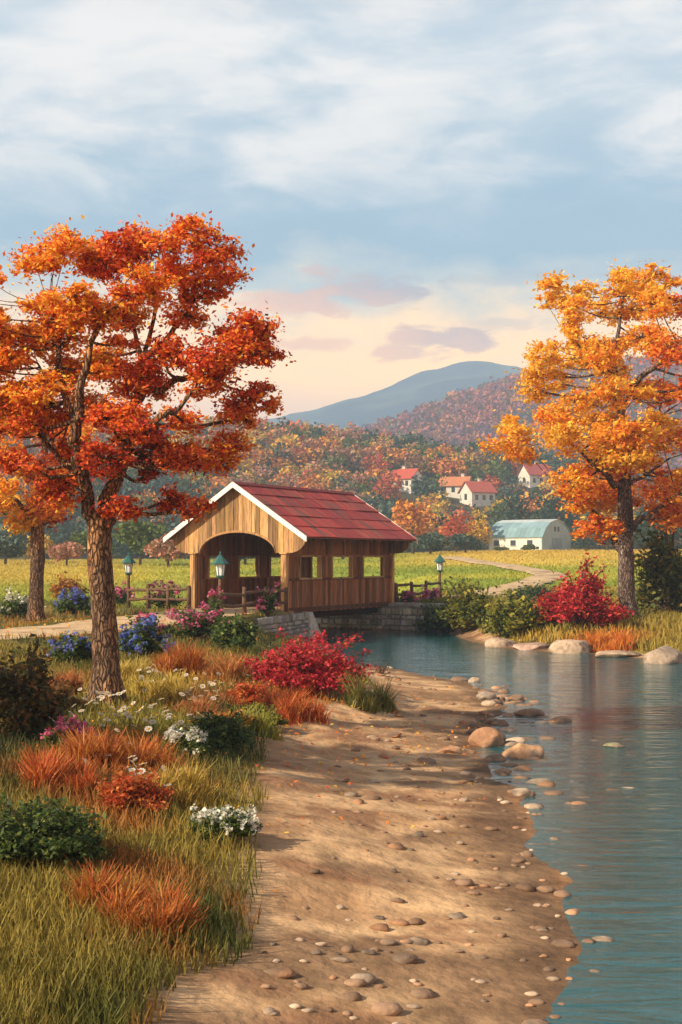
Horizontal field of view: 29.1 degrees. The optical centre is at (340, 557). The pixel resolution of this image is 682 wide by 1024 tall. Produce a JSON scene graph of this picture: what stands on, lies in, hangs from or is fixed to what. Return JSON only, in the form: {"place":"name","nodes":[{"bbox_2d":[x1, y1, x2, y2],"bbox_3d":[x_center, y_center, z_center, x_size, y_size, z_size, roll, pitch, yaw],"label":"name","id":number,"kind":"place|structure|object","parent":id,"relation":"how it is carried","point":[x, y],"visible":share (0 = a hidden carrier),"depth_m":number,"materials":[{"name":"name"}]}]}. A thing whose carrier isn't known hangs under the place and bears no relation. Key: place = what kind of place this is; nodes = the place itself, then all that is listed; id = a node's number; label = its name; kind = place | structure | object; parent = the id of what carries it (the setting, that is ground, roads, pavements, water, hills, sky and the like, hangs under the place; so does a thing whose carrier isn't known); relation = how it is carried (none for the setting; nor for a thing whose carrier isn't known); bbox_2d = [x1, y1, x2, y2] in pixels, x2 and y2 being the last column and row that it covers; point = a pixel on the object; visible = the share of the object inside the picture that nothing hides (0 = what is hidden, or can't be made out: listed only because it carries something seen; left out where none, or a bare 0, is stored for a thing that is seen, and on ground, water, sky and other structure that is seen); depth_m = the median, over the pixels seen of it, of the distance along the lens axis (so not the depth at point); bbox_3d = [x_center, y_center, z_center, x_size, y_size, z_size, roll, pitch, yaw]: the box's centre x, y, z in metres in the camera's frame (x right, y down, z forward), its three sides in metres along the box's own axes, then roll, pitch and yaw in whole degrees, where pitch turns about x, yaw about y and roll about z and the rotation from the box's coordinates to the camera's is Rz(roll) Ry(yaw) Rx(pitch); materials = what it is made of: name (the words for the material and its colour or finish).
{"place":"outdoors","nodes":[
{"label":"outdoors","id":0,"kind":"place"},
{"bbox_2d":[0,609,279,639],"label":"path","id":1,"kind":"structure","parent":0,"point":[79,626],"depth_m":39.74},
{"bbox_2d":[0,607,680,899],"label":"fallen leaves","id":2,"kind":"object","parent":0,"point":[319,762],"visible":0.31,"depth_m":22.01,"materials":[{"name":"orange plant"}]},
{"bbox_2d":[0,444,681,1023],"bbox_3d":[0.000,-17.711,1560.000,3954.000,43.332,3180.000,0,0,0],"label":"ground","id":3,"kind":"structure","parent":0,"point":[358,882],"depth_m":13.24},
{"bbox_2d":[0,530,29,563],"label":"autumn tree","id":4,"kind":"object","parent":3,"relation":"on","point":[8,544],"visible":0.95,"depth_m":144.00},
{"bbox_2d":[0,586,45,617],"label":"flowering shrub","id":5,"kind":"object","parent":3,"relation":"on","point":[10,607],"visible":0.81,"depth_m":47.96,"materials":[{"name":"white plant"}]},
{"bbox_2d":[13,535,56,556],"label":"autumn tree","id":6,"kind":"object","parent":3,"relation":"on","point":[47,542],"visible":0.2,"depth_m":154.47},
{"bbox_2d":[0,634,74,737],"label":"dark bush","id":7,"kind":"object","parent":3,"relation":"on","point":[26,698],"visible":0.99,"depth_m":17.29,"materials":[{"name":"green plant"}]},
{"bbox_2d":[0,407,98,622],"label":"maple tree","id":8,"kind":"object","parent":3,"relation":"on","point":[40,516],"visible":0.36,"depth_m":45.24,"materials":[{"name":"orange plant"}]},
{"bbox_2d":[6,743,105,801],"bbox_3d":[-3.011,2.307,14.185,1.274,0.649,1.372,0,0,0],"label":"grass clump","id":9,"kind":"object","parent":3,"relation":"on","point":[39,769],"visible":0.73,"depth_m":13.97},
{"bbox_2d":[0,792,117,867],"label":"weed bush","id":10,"kind":"object","parent":3,"relation":"on","point":[46,832],"visible":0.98,"depth_m":11.31,"materials":[{"name":"green plant"}]},
{"bbox_2d":[46,541,85,565],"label":"autumn tree","id":11,"kind":"object","parent":3,"relation":"on","point":[66,551],"visible":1,"depth_m":137.27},
{"bbox_2d":[46,668,85,692],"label":"grass clump","id":12,"kind":"object","parent":3,"relation":"on","point":[74,680],"visible":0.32,"depth_m":22.68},
{"bbox_2d":[45,678,88,708],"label":"weed bush","id":13,"kind":"object","parent":3,"relation":"on","point":[68,690],"visible":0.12,"depth_m":20.12,"materials":[{"name":"brown plant"}]},
{"bbox_2d":[46,630,91,663],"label":"flowering shrub","id":14,"kind":"object","parent":3,"relation":"on","point":[78,648],"visible":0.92,"depth_m":28.71,"materials":[{"name":"blue plant"}]},
{"bbox_2d":[48,571,89,598],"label":"flowering shrub","id":15,"kind":"object","parent":3,"relation":"on","point":[56,589],"visible":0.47,"depth_m":63.71,"materials":[{"name":"plant"}]},
{"bbox_2d":[40,715,98,748],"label":"flower bush","id":16,"kind":"object","parent":3,"relation":"on","point":[50,733],"visible":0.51,"depth_m":16.58,"materials":[{"name":"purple plant"}]},
{"bbox_2d":[51,586,90,613],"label":"flowering shrub","id":17,"kind":"object","parent":3,"relation":"on","point":[77,600],"visible":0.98,"depth_m":50.43,"materials":[{"name":"blue plant"}]},
{"bbox_2d":[68,530,115,553],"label":"autumn tree","id":18,"kind":"object","parent":3,"relation":"on","point":[81,538],"visible":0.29,"depth_m":149.20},
{"bbox_2d":[49,723,187,776],"bbox_3d":[-2.613,2.385,15.893,1.813,0.822,1.436,0,0,-22],"label":"grass clump","id":19,"kind":"object","parent":3,"relation":"on","point":[88,745],"visible":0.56,"depth_m":15.64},
{"bbox_2d":[115,580,135,604],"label":"flowering shrub","id":20,"kind":"object","parent":3,"relation":"on","point":[121,595],"visible":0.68,"depth_m":64.68,"materials":[{"name":"pink plant"}]},
{"bbox_2d":[121,552,135,607],"bbox_3d":[-8.748,0.991,54.000,0.600,2.401,0.520,0,0,0],"label":"lamp post","id":21,"kind":"object","parent":3,"relation":"on","point":[128,561],"visible":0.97,"depth_m":53.93,"materials":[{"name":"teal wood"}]},
{"bbox_2d":[89,764,173,812],"bbox_3d":[-2.205,2.414,13.690,0.928,0.457,0.916,0,0,0],"label":"flower bush","id":22,"kind":"object","parent":3,"relation":"on","point":[120,789],"visible":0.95,"depth_m":13.52,"materials":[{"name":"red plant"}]},
{"bbox_2d":[51,856,212,956],"bbox_3d":[-1.636,2.678,10.186,1.393,0.638,1.104,0,0,25],"label":"grass clump","id":23,"kind":"object","parent":3,"relation":"on","point":[103,885],"visible":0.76,"depth_m":10.06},
{"bbox_2d":[120,655,155,680],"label":"grass clump","id":24,"kind":"object","parent":3,"relation":"on","point":[126,669],"visible":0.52,"depth_m":25.47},
{"bbox_2d":[113,518,168,564],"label":"autumn tree","id":25,"kind":"object","parent":3,"relation":"on","point":[140,533],"visible":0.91,"depth_m":139.07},
{"bbox_2d":[133,611,156,626],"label":"flowering shrub","id":26,"kind":"object","parent":3,"relation":"on","point":[138,617],"visible":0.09,"depth_m":38.05,"materials":[{"name":"pink plant"}]},
{"bbox_2d":[118,612,176,657],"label":"flowering shrub","id":27,"kind":"object","parent":3,"relation":"on","point":[143,637],"visible":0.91,"depth_m":30.76,"materials":[{"name":"blue plant"}]},
{"bbox_2d":[0,210,296,708],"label":"maple tree","id":28,"kind":"object","parent":3,"relation":"on","point":[130,424],"visible":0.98,"depth_m":21.03,"materials":[{"name":"orange plant"}]},
{"bbox_2d":[128,584,190,608],"bbox_3d":[-7.410,1.638,53.440,2.914,1.110,0.197,0,0,23],"label":"rail fence","id":29,"kind":"object","parent":3,"relation":"on","point":[148,589],"visible":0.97,"depth_m":53.30,"materials":[{"name":"brown wood"}]},
{"bbox_2d":[128,670,199,705],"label":"grass clump","id":30,"kind":"object","parent":3,"relation":"on","point":[158,689],"visible":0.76,"depth_m":22.41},
{"bbox_2d":[144,580,185,607],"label":"flowering shrub","id":31,"kind":"object","parent":3,"relation":"on","point":[159,594],"visible":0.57,"depth_m":54.32,"materials":[{"name":"pink plant"}]},
{"bbox_2d":[144,533,187,566],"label":"autumn tree","id":32,"kind":"object","parent":3,"relation":"on","point":[157,548],"visible":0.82,"depth_m":131.09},
{"bbox_2d":[140,757,223,811],"bbox_3d":[-1.742,2.482,14.333,0.956,0.604,1.114,0,0,0],"label":"grass clump","id":33,"kind":"object","parent":3,"relation":"on","point":[189,781],"visible":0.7,"depth_m":14.22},
{"bbox_2d":[160,724,209,755],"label":"flower bush","id":34,"kind":"object","parent":3,"relation":"on","point":[195,738],"visible":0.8,"depth_m":17.47,"materials":[{"name":"white plant"}]},
{"bbox_2d":[149,637,222,678],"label":"grass clump","id":35,"kind":"object","parent":3,"relation":"on","point":[192,660],"visible":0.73,"depth_m":26.97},
{"bbox_2d":[0,603,377,1023],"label":"grass","id":36,"kind":"structure","parent":3,"relation":"on","point":[23,1000],"depth_m":11.13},
{"bbox_2d":[157,601,228,640],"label":"flowering shrub","id":37,"kind":"object","parent":3,"relation":"on","point":[193,623],"visible":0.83,"depth_m":37.85,"materials":[{"name":"pink plant"}]},
{"bbox_2d":[166,691,225,716],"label":"grass clump","id":38,"kind":"object","parent":3,"relation":"on","point":[200,703],"visible":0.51,"depth_m":21.48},
{"bbox_2d":[201,583,225,615],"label":"flowering shrub","id":39,"kind":"object","parent":3,"relation":"on","point":[213,594],"visible":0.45,"depth_m":42.59,"materials":[{"name":"pink plant"}]},
{"bbox_2d":[182,705,255,751],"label":"dark bush","id":40,"kind":"object","parent":3,"relation":"on","point":[225,732],"visible":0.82,"depth_m":18.57,"materials":[{"name":"green plant"}]},
{"bbox_2d":[212,551,228,616],"bbox_3d":[-4.140,0.982,45.000,0.600,2.385,0.520,0,0,0],"label":"lamp post","id":41,"kind":"object","parent":3,"relation":"on","point":[220,562],"visible":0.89,"depth_m":44.92,"materials":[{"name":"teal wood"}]},
{"bbox_2d":[178,803,264,842],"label":"flower bush","id":42,"kind":"object","parent":3,"relation":"on","point":[226,817],"visible":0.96,"depth_m":12.94,"materials":[{"name":"white plant"}]},
{"bbox_2d":[201,650,250,681],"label":"grass clump","id":43,"kind":"object","parent":3,"relation":"on","point":[233,667],"visible":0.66,"depth_m":26.77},
{"bbox_2d":[205,708,256,725],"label":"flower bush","id":44,"kind":"object","parent":3,"relation":"on","point":[247,719],"visible":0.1,"depth_m":20.37,"materials":[{"name":"orange plant"}]},
{"bbox_2d":[205,613,262,650],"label":"flowering shrub","id":45,"kind":"object","parent":3,"relation":"on","point":[236,632],"visible":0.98,"depth_m":34.85,"materials":[{"name":"green plant"}]},
{"bbox_2d":[217,675,285,706],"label":"flower bush","id":46,"kind":"object","parent":3,"relation":"on","point":[251,692],"visible":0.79,"depth_m":23.33,"materials":[{"name":"orange plant"}]},
{"bbox_2d":[222,586,288,614],"bbox_3d":[-3.116,1.616,47.878,0.210,1.133,6.123,0,0,20],"label":"rail fence","id":47,"kind":"object","parent":3,"relation":"on","point":[245,603],"visible":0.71,"depth_m":47.14,"materials":[{"name":"brown wood"}]},
{"bbox_2d":[226,703,285,740],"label":"grass clump","id":48,"kind":"object","parent":3,"relation":"on","point":[263,720],"visible":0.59,"depth_m":20.36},
{"bbox_2d":[242,702,289,727],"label":"weed bush","id":49,"kind":"object","parent":3,"relation":"on","point":[281,722],"visible":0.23,"depth_m":21.68,"materials":[{"name":"green plant"}]},
{"bbox_2d":[254,580,281,615],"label":"flowering shrub","id":50,"kind":"object","parent":3,"relation":"on","point":[265,606],"visible":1,"depth_m":48.15,"materials":[{"name":"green plant"}]},
{"bbox_2d":[252,612,322,639],"bbox_3d":[-4.323,2.942,50.877,5.594,1.597,7.446,0,0,19],"label":"stone abutment","id":51,"kind":"object","parent":3,"relation":"on","point":[293,624],"visible":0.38,"depth_m":49.87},
{"bbox_2d":[163,481,417,617],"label":"covered bridge","id":52,"kind":"structure","parent":51,"relation":"on","point":[296,529],"depth_m":54.02,"materials":[{"name":"brown wood"}]},
{"bbox_2d":[254,681,340,726],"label":"grass clump","id":53,"kind":"object","parent":3,"relation":"on","point":[295,709],"visible":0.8,"depth_m":22.88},
{"bbox_2d":[234,625,379,694],"bbox_3d":[-0.717,2.107,27.360,3.082,1.355,3.574,0,0,0],"label":"crimson bush","id":54,"kind":"object","parent":3,"relation":"on","point":[315,663],"visible":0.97,"depth_m":26.70,"materials":[{"name":"red plant"}]},
{"bbox_2d":[0,414,681,555],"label":"hillside wood","id":55,"kind":"object","parent":3,"relation":"on","point":[327,454],"visible":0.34,"depth_m":342.76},
{"bbox_2d":[0,549,681,608],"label":"meadow grass","id":56,"kind":"structure","parent":3,"relation":"on","point":[163,568],"depth_m":112.62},
{"bbox_2d":[332,668,403,714],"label":"grass clump","id":57,"kind":"object","parent":3,"relation":"on","point":[364,699],"visible":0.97,"depth_m":25.96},
{"bbox_2d":[315,602,450,631],"bbox_3d":[1.244,2.880,59.283,8.462,1.721,0.850,0,0,28],"label":"stone abutment","id":58,"kind":"object","parent":3,"relation":"on","point":[398,616],"visible":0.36,"depth_m":58.41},
{"bbox_2d":[373,662,394,674],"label":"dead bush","id":59,"kind":"object","parent":3,"relation":"on","point":[381,671],"visible":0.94,"depth_m":34.11,"materials":[{"name":"brown plant"}]},
{"bbox_2d":[379,731,401,737],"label":"rock","id":60,"kind":"object","parent":3,"relation":"on","point":[390,734],"visible":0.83,"depth_m":22.70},
{"bbox_2d":[389,466,423,493],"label":"house","id":61,"kind":"structure","parent":3,"relation":"on","point":[405,473],"depth_m":340.14,"materials":[{"name":"paint"}]},
{"bbox_2d":[399,589,418,602],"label":"flowering shrub","id":62,"kind":"object","parent":3,"relation":"on","point":[407,596],"visible":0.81,"depth_m":59.37,"materials":[{"name":"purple plant"}]},
{"bbox_2d":[390,498,437,553],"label":"autumn tree","id":63,"kind":"object","parent":3,"relation":"on","point":[409,521],"visible":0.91,"depth_m":203.65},
{"bbox_2d":[394,579,441,601],"bbox_3d":[3.678,1.623,61.920,0.199,1.140,5.874,0,0,25],"label":"rail fence","id":64,"kind":"object","parent":3,"relation":"on","point":[410,584],"visible":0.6,"depth_m":61.00,"materials":[{"name":"brown wood"}]},
{"bbox_2d":[415,757,435,764],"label":"rock","id":65,"kind":"object","parent":3,"relation":"on","point":[425,760],"visible":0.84,"depth_m":20.26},
{"bbox_2d":[410,532,449,554],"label":"autumn tree","id":66,"kind":"object","parent":3,"relation":"on","point":[431,542],"visible":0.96,"depth_m":167.36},
{"bbox_2d":[420,585,441,601],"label":"flowering shrub","id":67,"kind":"object","parent":3,"relation":"on","point":[433,593],"visible":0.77,"depth_m":61.33,"materials":[{"name":"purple plant"}]},
{"bbox_2d":[414,599,458,632],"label":"green bush","id":68,"kind":"object","parent":3,"relation":"on","point":[431,623],"visible":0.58,"depth_m":56.51,"materials":[{"name":"green plant"}]},
{"bbox_2d":[434,553,445,593],"bbox_3d":[4.859,0.981,64.500,0.600,2.381,0.520,0,0,0],"label":"lamp post","id":69,"kind":"object","parent":3,"relation":"on","point":[439,560],"visible":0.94,"depth_m":64.41,"materials":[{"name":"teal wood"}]},
{"bbox_2d":[438,473,471,498],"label":"house","id":70,"kind":"structure","parent":3,"relation":"on","point":[453,485],"depth_m":339.04,"materials":[{"name":"paint"}]},
{"bbox_2d":[437,513,474,552],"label":"autumn tree","id":71,"kind":"object","parent":3,"relation":"on","point":[450,525],"visible":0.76,"depth_m":199.26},
{"bbox_2d":[436,745,476,753],"bbox_3d":[1.913,3.220,21.740,0.679,0.235,0.411,0,0,-3],"label":"rock","id":72,"kind":"object","parent":3,"relation":"on","point":[451,749],"visible":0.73,"depth_m":21.60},
{"bbox_2d":[450,676,467,680],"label":"rock","id":73,"kind":"object","parent":3,"relation":"on","point":[456,678],"visible":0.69,"depth_m":34.36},
{"bbox_2d":[433,571,491,632],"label":"green bush","id":74,"kind":"object","parent":3,"relation":"on","point":[463,615],"visible":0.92,"depth_m":54.19,"materials":[{"name":"green plant"}]},
{"bbox_2d":[446,533,483,552],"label":"autumn tree","id":75,"kind":"object","parent":3,"relation":"on","point":[464,541],"visible":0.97,"depth_m":171.25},
{"bbox_2d":[458,718,476,725],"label":"rock","id":76,"kind":"object","parent":3,"relation":"on","point":[467,722],"visible":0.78,"depth_m":25.20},
{"bbox_2d":[260,646,681,1023],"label":"pebbles","id":77,"kind":"object","parent":3,"relation":"on","point":[392,1009],"visible":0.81,"depth_m":16.61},
{"bbox_2d":[457,478,497,506],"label":"house","id":78,"kind":"structure","parent":3,"relation":"on","point":[479,492],"depth_m":329.54,"materials":[{"name":"paint"}]},
{"bbox_2d":[462,509,492,551],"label":"autumn tree","id":79,"kind":"object","parent":3,"relation":"on","point":[478,531],"visible":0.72,"depth_m":204.40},
{"bbox_2d":[468,727,503,747],"bbox_3d":[2.502,3.157,22.632,0.646,0.479,0.448,0,0,-28],"label":"rock","id":80,"kind":"object","parent":3,"relation":"on","point":[487,737],"visible":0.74,"depth_m":22.49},
{"bbox_2d":[476,691,496,700],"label":"rock","id":81,"kind":"object","parent":3,"relation":"on","point":[485,695],"visible":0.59,"depth_m":29.59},
{"bbox_2d":[485,638,517,647],"bbox_3d":[5.734,3.135,47.337,1.020,0.493,0.954,0,0,-40],"label":"rock","id":82,"kind":"object","parent":3,"relation":"on","point":[497,643],"visible":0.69,"depth_m":47.02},
{"bbox_2d":[500,493,532,519],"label":"autumn tree","id":83,"kind":"object","parent":3,"relation":"on","point":[513,512],"visible":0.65,"depth_m":265.10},
{"bbox_2d":[507,694,525,702],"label":"rock","id":84,"kind":"object","parent":3,"relation":"on","point":[516,697],"visible":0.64,"depth_m":29.56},
{"bbox_2d":[355,353,681,470],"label":"wood","id":85,"kind":"object","parent":3,"relation":"on","point":[456,418],"visible":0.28,"depth_m":830.78,"materials":[{"name":"orange plant"}]},
{"bbox_2d":[475,585,561,635],"bbox_3d":[6.552,2.019,49.472,2.764,1.924,3.148,0,0,-43],"label":"green bush","id":86,"kind":"object","parent":3,"relation":"on","point":[514,615],"visible":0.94,"depth_m":49.01,"materials":[{"name":"green plant"}]},
{"bbox_2d":[502,743,543,758],"bbox_3d":[2.977,3.219,21.399,0.711,0.387,0.522,0,0,-18],"label":"rock","id":87,"kind":"object","parent":3,"relation":"on","point":[519,750],"visible":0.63,"depth_m":21.28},
{"bbox_2d":[520,544,538,549],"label":"bush","id":88,"kind":"object","parent":3,"relation":"on","point":[529,547],"visible":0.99,"depth_m":225.41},
{"bbox_2d":[488,519,571,549],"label":"barn","id":89,"kind":"structure","parent":3,"relation":"on","point":[546,534],"depth_m":242.15,"materials":[{"name":"paint"}]},
{"bbox_2d":[515,708,544,717],"bbox_3d":[3.893,3.225,27.030,0.608,0.230,0.401,0,0,17],"label":"rock","id":90,"kind":"object","parent":3,"relation":"on","point":[528,712],"visible":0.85,"depth_m":26.88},
{"bbox_2d":[512,642,549,649],"bbox_3d":[6.787,3.187,46.367,1.462,0.351,1.218,0,0,-9],"label":"rock","id":91,"kind":"object","parent":3,"relation":"on","point":[531,646],"visible":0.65,"depth_m":45.96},
{"bbox_2d":[507,579,554,601],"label":"green bush","id":92,"kind":"object","parent":3,"relation":"on","point":[536,590],"visible":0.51,"depth_m":62.18,"materials":[{"name":"green plant"}]},
{"bbox_2d":[516,461,552,488],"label":"house","id":93,"kind":"structure","parent":3,"relation":"on","point":[531,474],"depth_m":368.01,"materials":[{"name":"paint"}]},
{"bbox_2d":[398,583,681,651],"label":"bank grass","id":94,"kind":"structure","parent":3,"relation":"on","point":[652,618],"depth_m":48.00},
{"bbox_2d":[535,492,580,525],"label":"autumn tree","id":95,"kind":"object","parent":3,"relation":"on","point":[553,512],"visible":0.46,"depth_m":266.42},
{"bbox_2d":[546,716,571,725],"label":"rock","id":96,"kind":"object","parent":3,"relation":"on","point":[563,719],"visible":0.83,"depth_m":25.87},
{"bbox_2d":[548,639,591,654],"bbox_3d":[7.811,3.181,44.607,1.387,0.827,1.049,0,0,22],"label":"rock","id":97,"kind":"object","parent":3,"relation":"on","point":[575,647],"visible":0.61,"depth_m":44.19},
{"bbox_2d":[471,258,681,618],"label":"maple tree","id":98,"kind":"object","parent":3,"relation":"on","point":[622,440],"visible":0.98,"depth_m":49.64,"materials":[{"name":"orange plant"}]},
{"bbox_2d":[532,549,634,626],"bbox_3d":[8.811,1.164,48.529,3.337,2.946,3.415,0,0,-20],"label":"crimson bush","id":99,"kind":"object","parent":3,"relation":"on","point":[580,601],"visible":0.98,"depth_m":48.18,"materials":[{"name":"red plant"}]},
{"bbox_2d":[574,533,598,549],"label":"autumn tree","id":100,"kind":"object","parent":3,"relation":"on","point":[586,542],"visible":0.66,"depth_m":231.01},
{"bbox_2d":[589,528,617,549],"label":"autumn tree","id":101,"kind":"object","parent":3,"relation":"on","point":[605,544],"visible":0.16,"depth_m":221.80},
{"bbox_2d":[577,626,637,652],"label":"grass clump","id":102,"kind":"object","parent":3,"relation":"on","point":[617,641],"visible":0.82,"depth_m":44.61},
{"bbox_2d":[595,650,640,658],"bbox_3d":[9.042,3.201,42.992,1.588,0.292,1.129,0,0,1],"label":"rock","id":103,"kind":"object","parent":3,"relation":"on","point":[614,653],"visible":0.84,"depth_m":42.57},
{"bbox_2d":[617,519,681,613],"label":"green bush","id":104,"kind":"object","parent":3,"relation":"on","point":[662,581],"visible":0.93,"depth_m":52.58,"materials":[{"name":"green plant"}]},
{"bbox_2d":[633,510,681,545],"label":"autumn tree","id":105,"kind":"object","parent":3,"relation":"on","point":[644,528],"visible":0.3,"depth_m":213.98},
{"bbox_2d":[643,646,681,666],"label":"rock","id":106,"kind":"object","parent":3,"relation":"on","point":[665,655],"visible":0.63,"depth_m":40.09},
{"bbox_2d":[0,0,681,422],"label":"sky","id":107,"kind":"structure","parent":0,"point":[400,173],"materials":[{"name":"blue"}]},
{"bbox_2d":[268,361,524,431],"bbox_3d":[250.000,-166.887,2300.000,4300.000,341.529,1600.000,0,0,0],"label":"mountain","id":108,"kind":"structure","parent":0,"point":[412,391],"depth_m":2033.92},
{"bbox_2d":[306,628,681,1023],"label":"water","id":109,"kind":"structure","parent":0,"point":[408,648],"depth_m":33.45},
{"bbox_2d":[603,742,624,748],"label":"rock","id":110,"kind":"object","parent":109,"relation":"in","point":[614,745],"visible":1,"depth_m":22.38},
{"bbox_2d":[442,556,565,595],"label":"meadow path","id":111,"kind":"structure","parent":0,"point":[545,576],"depth_m":91.44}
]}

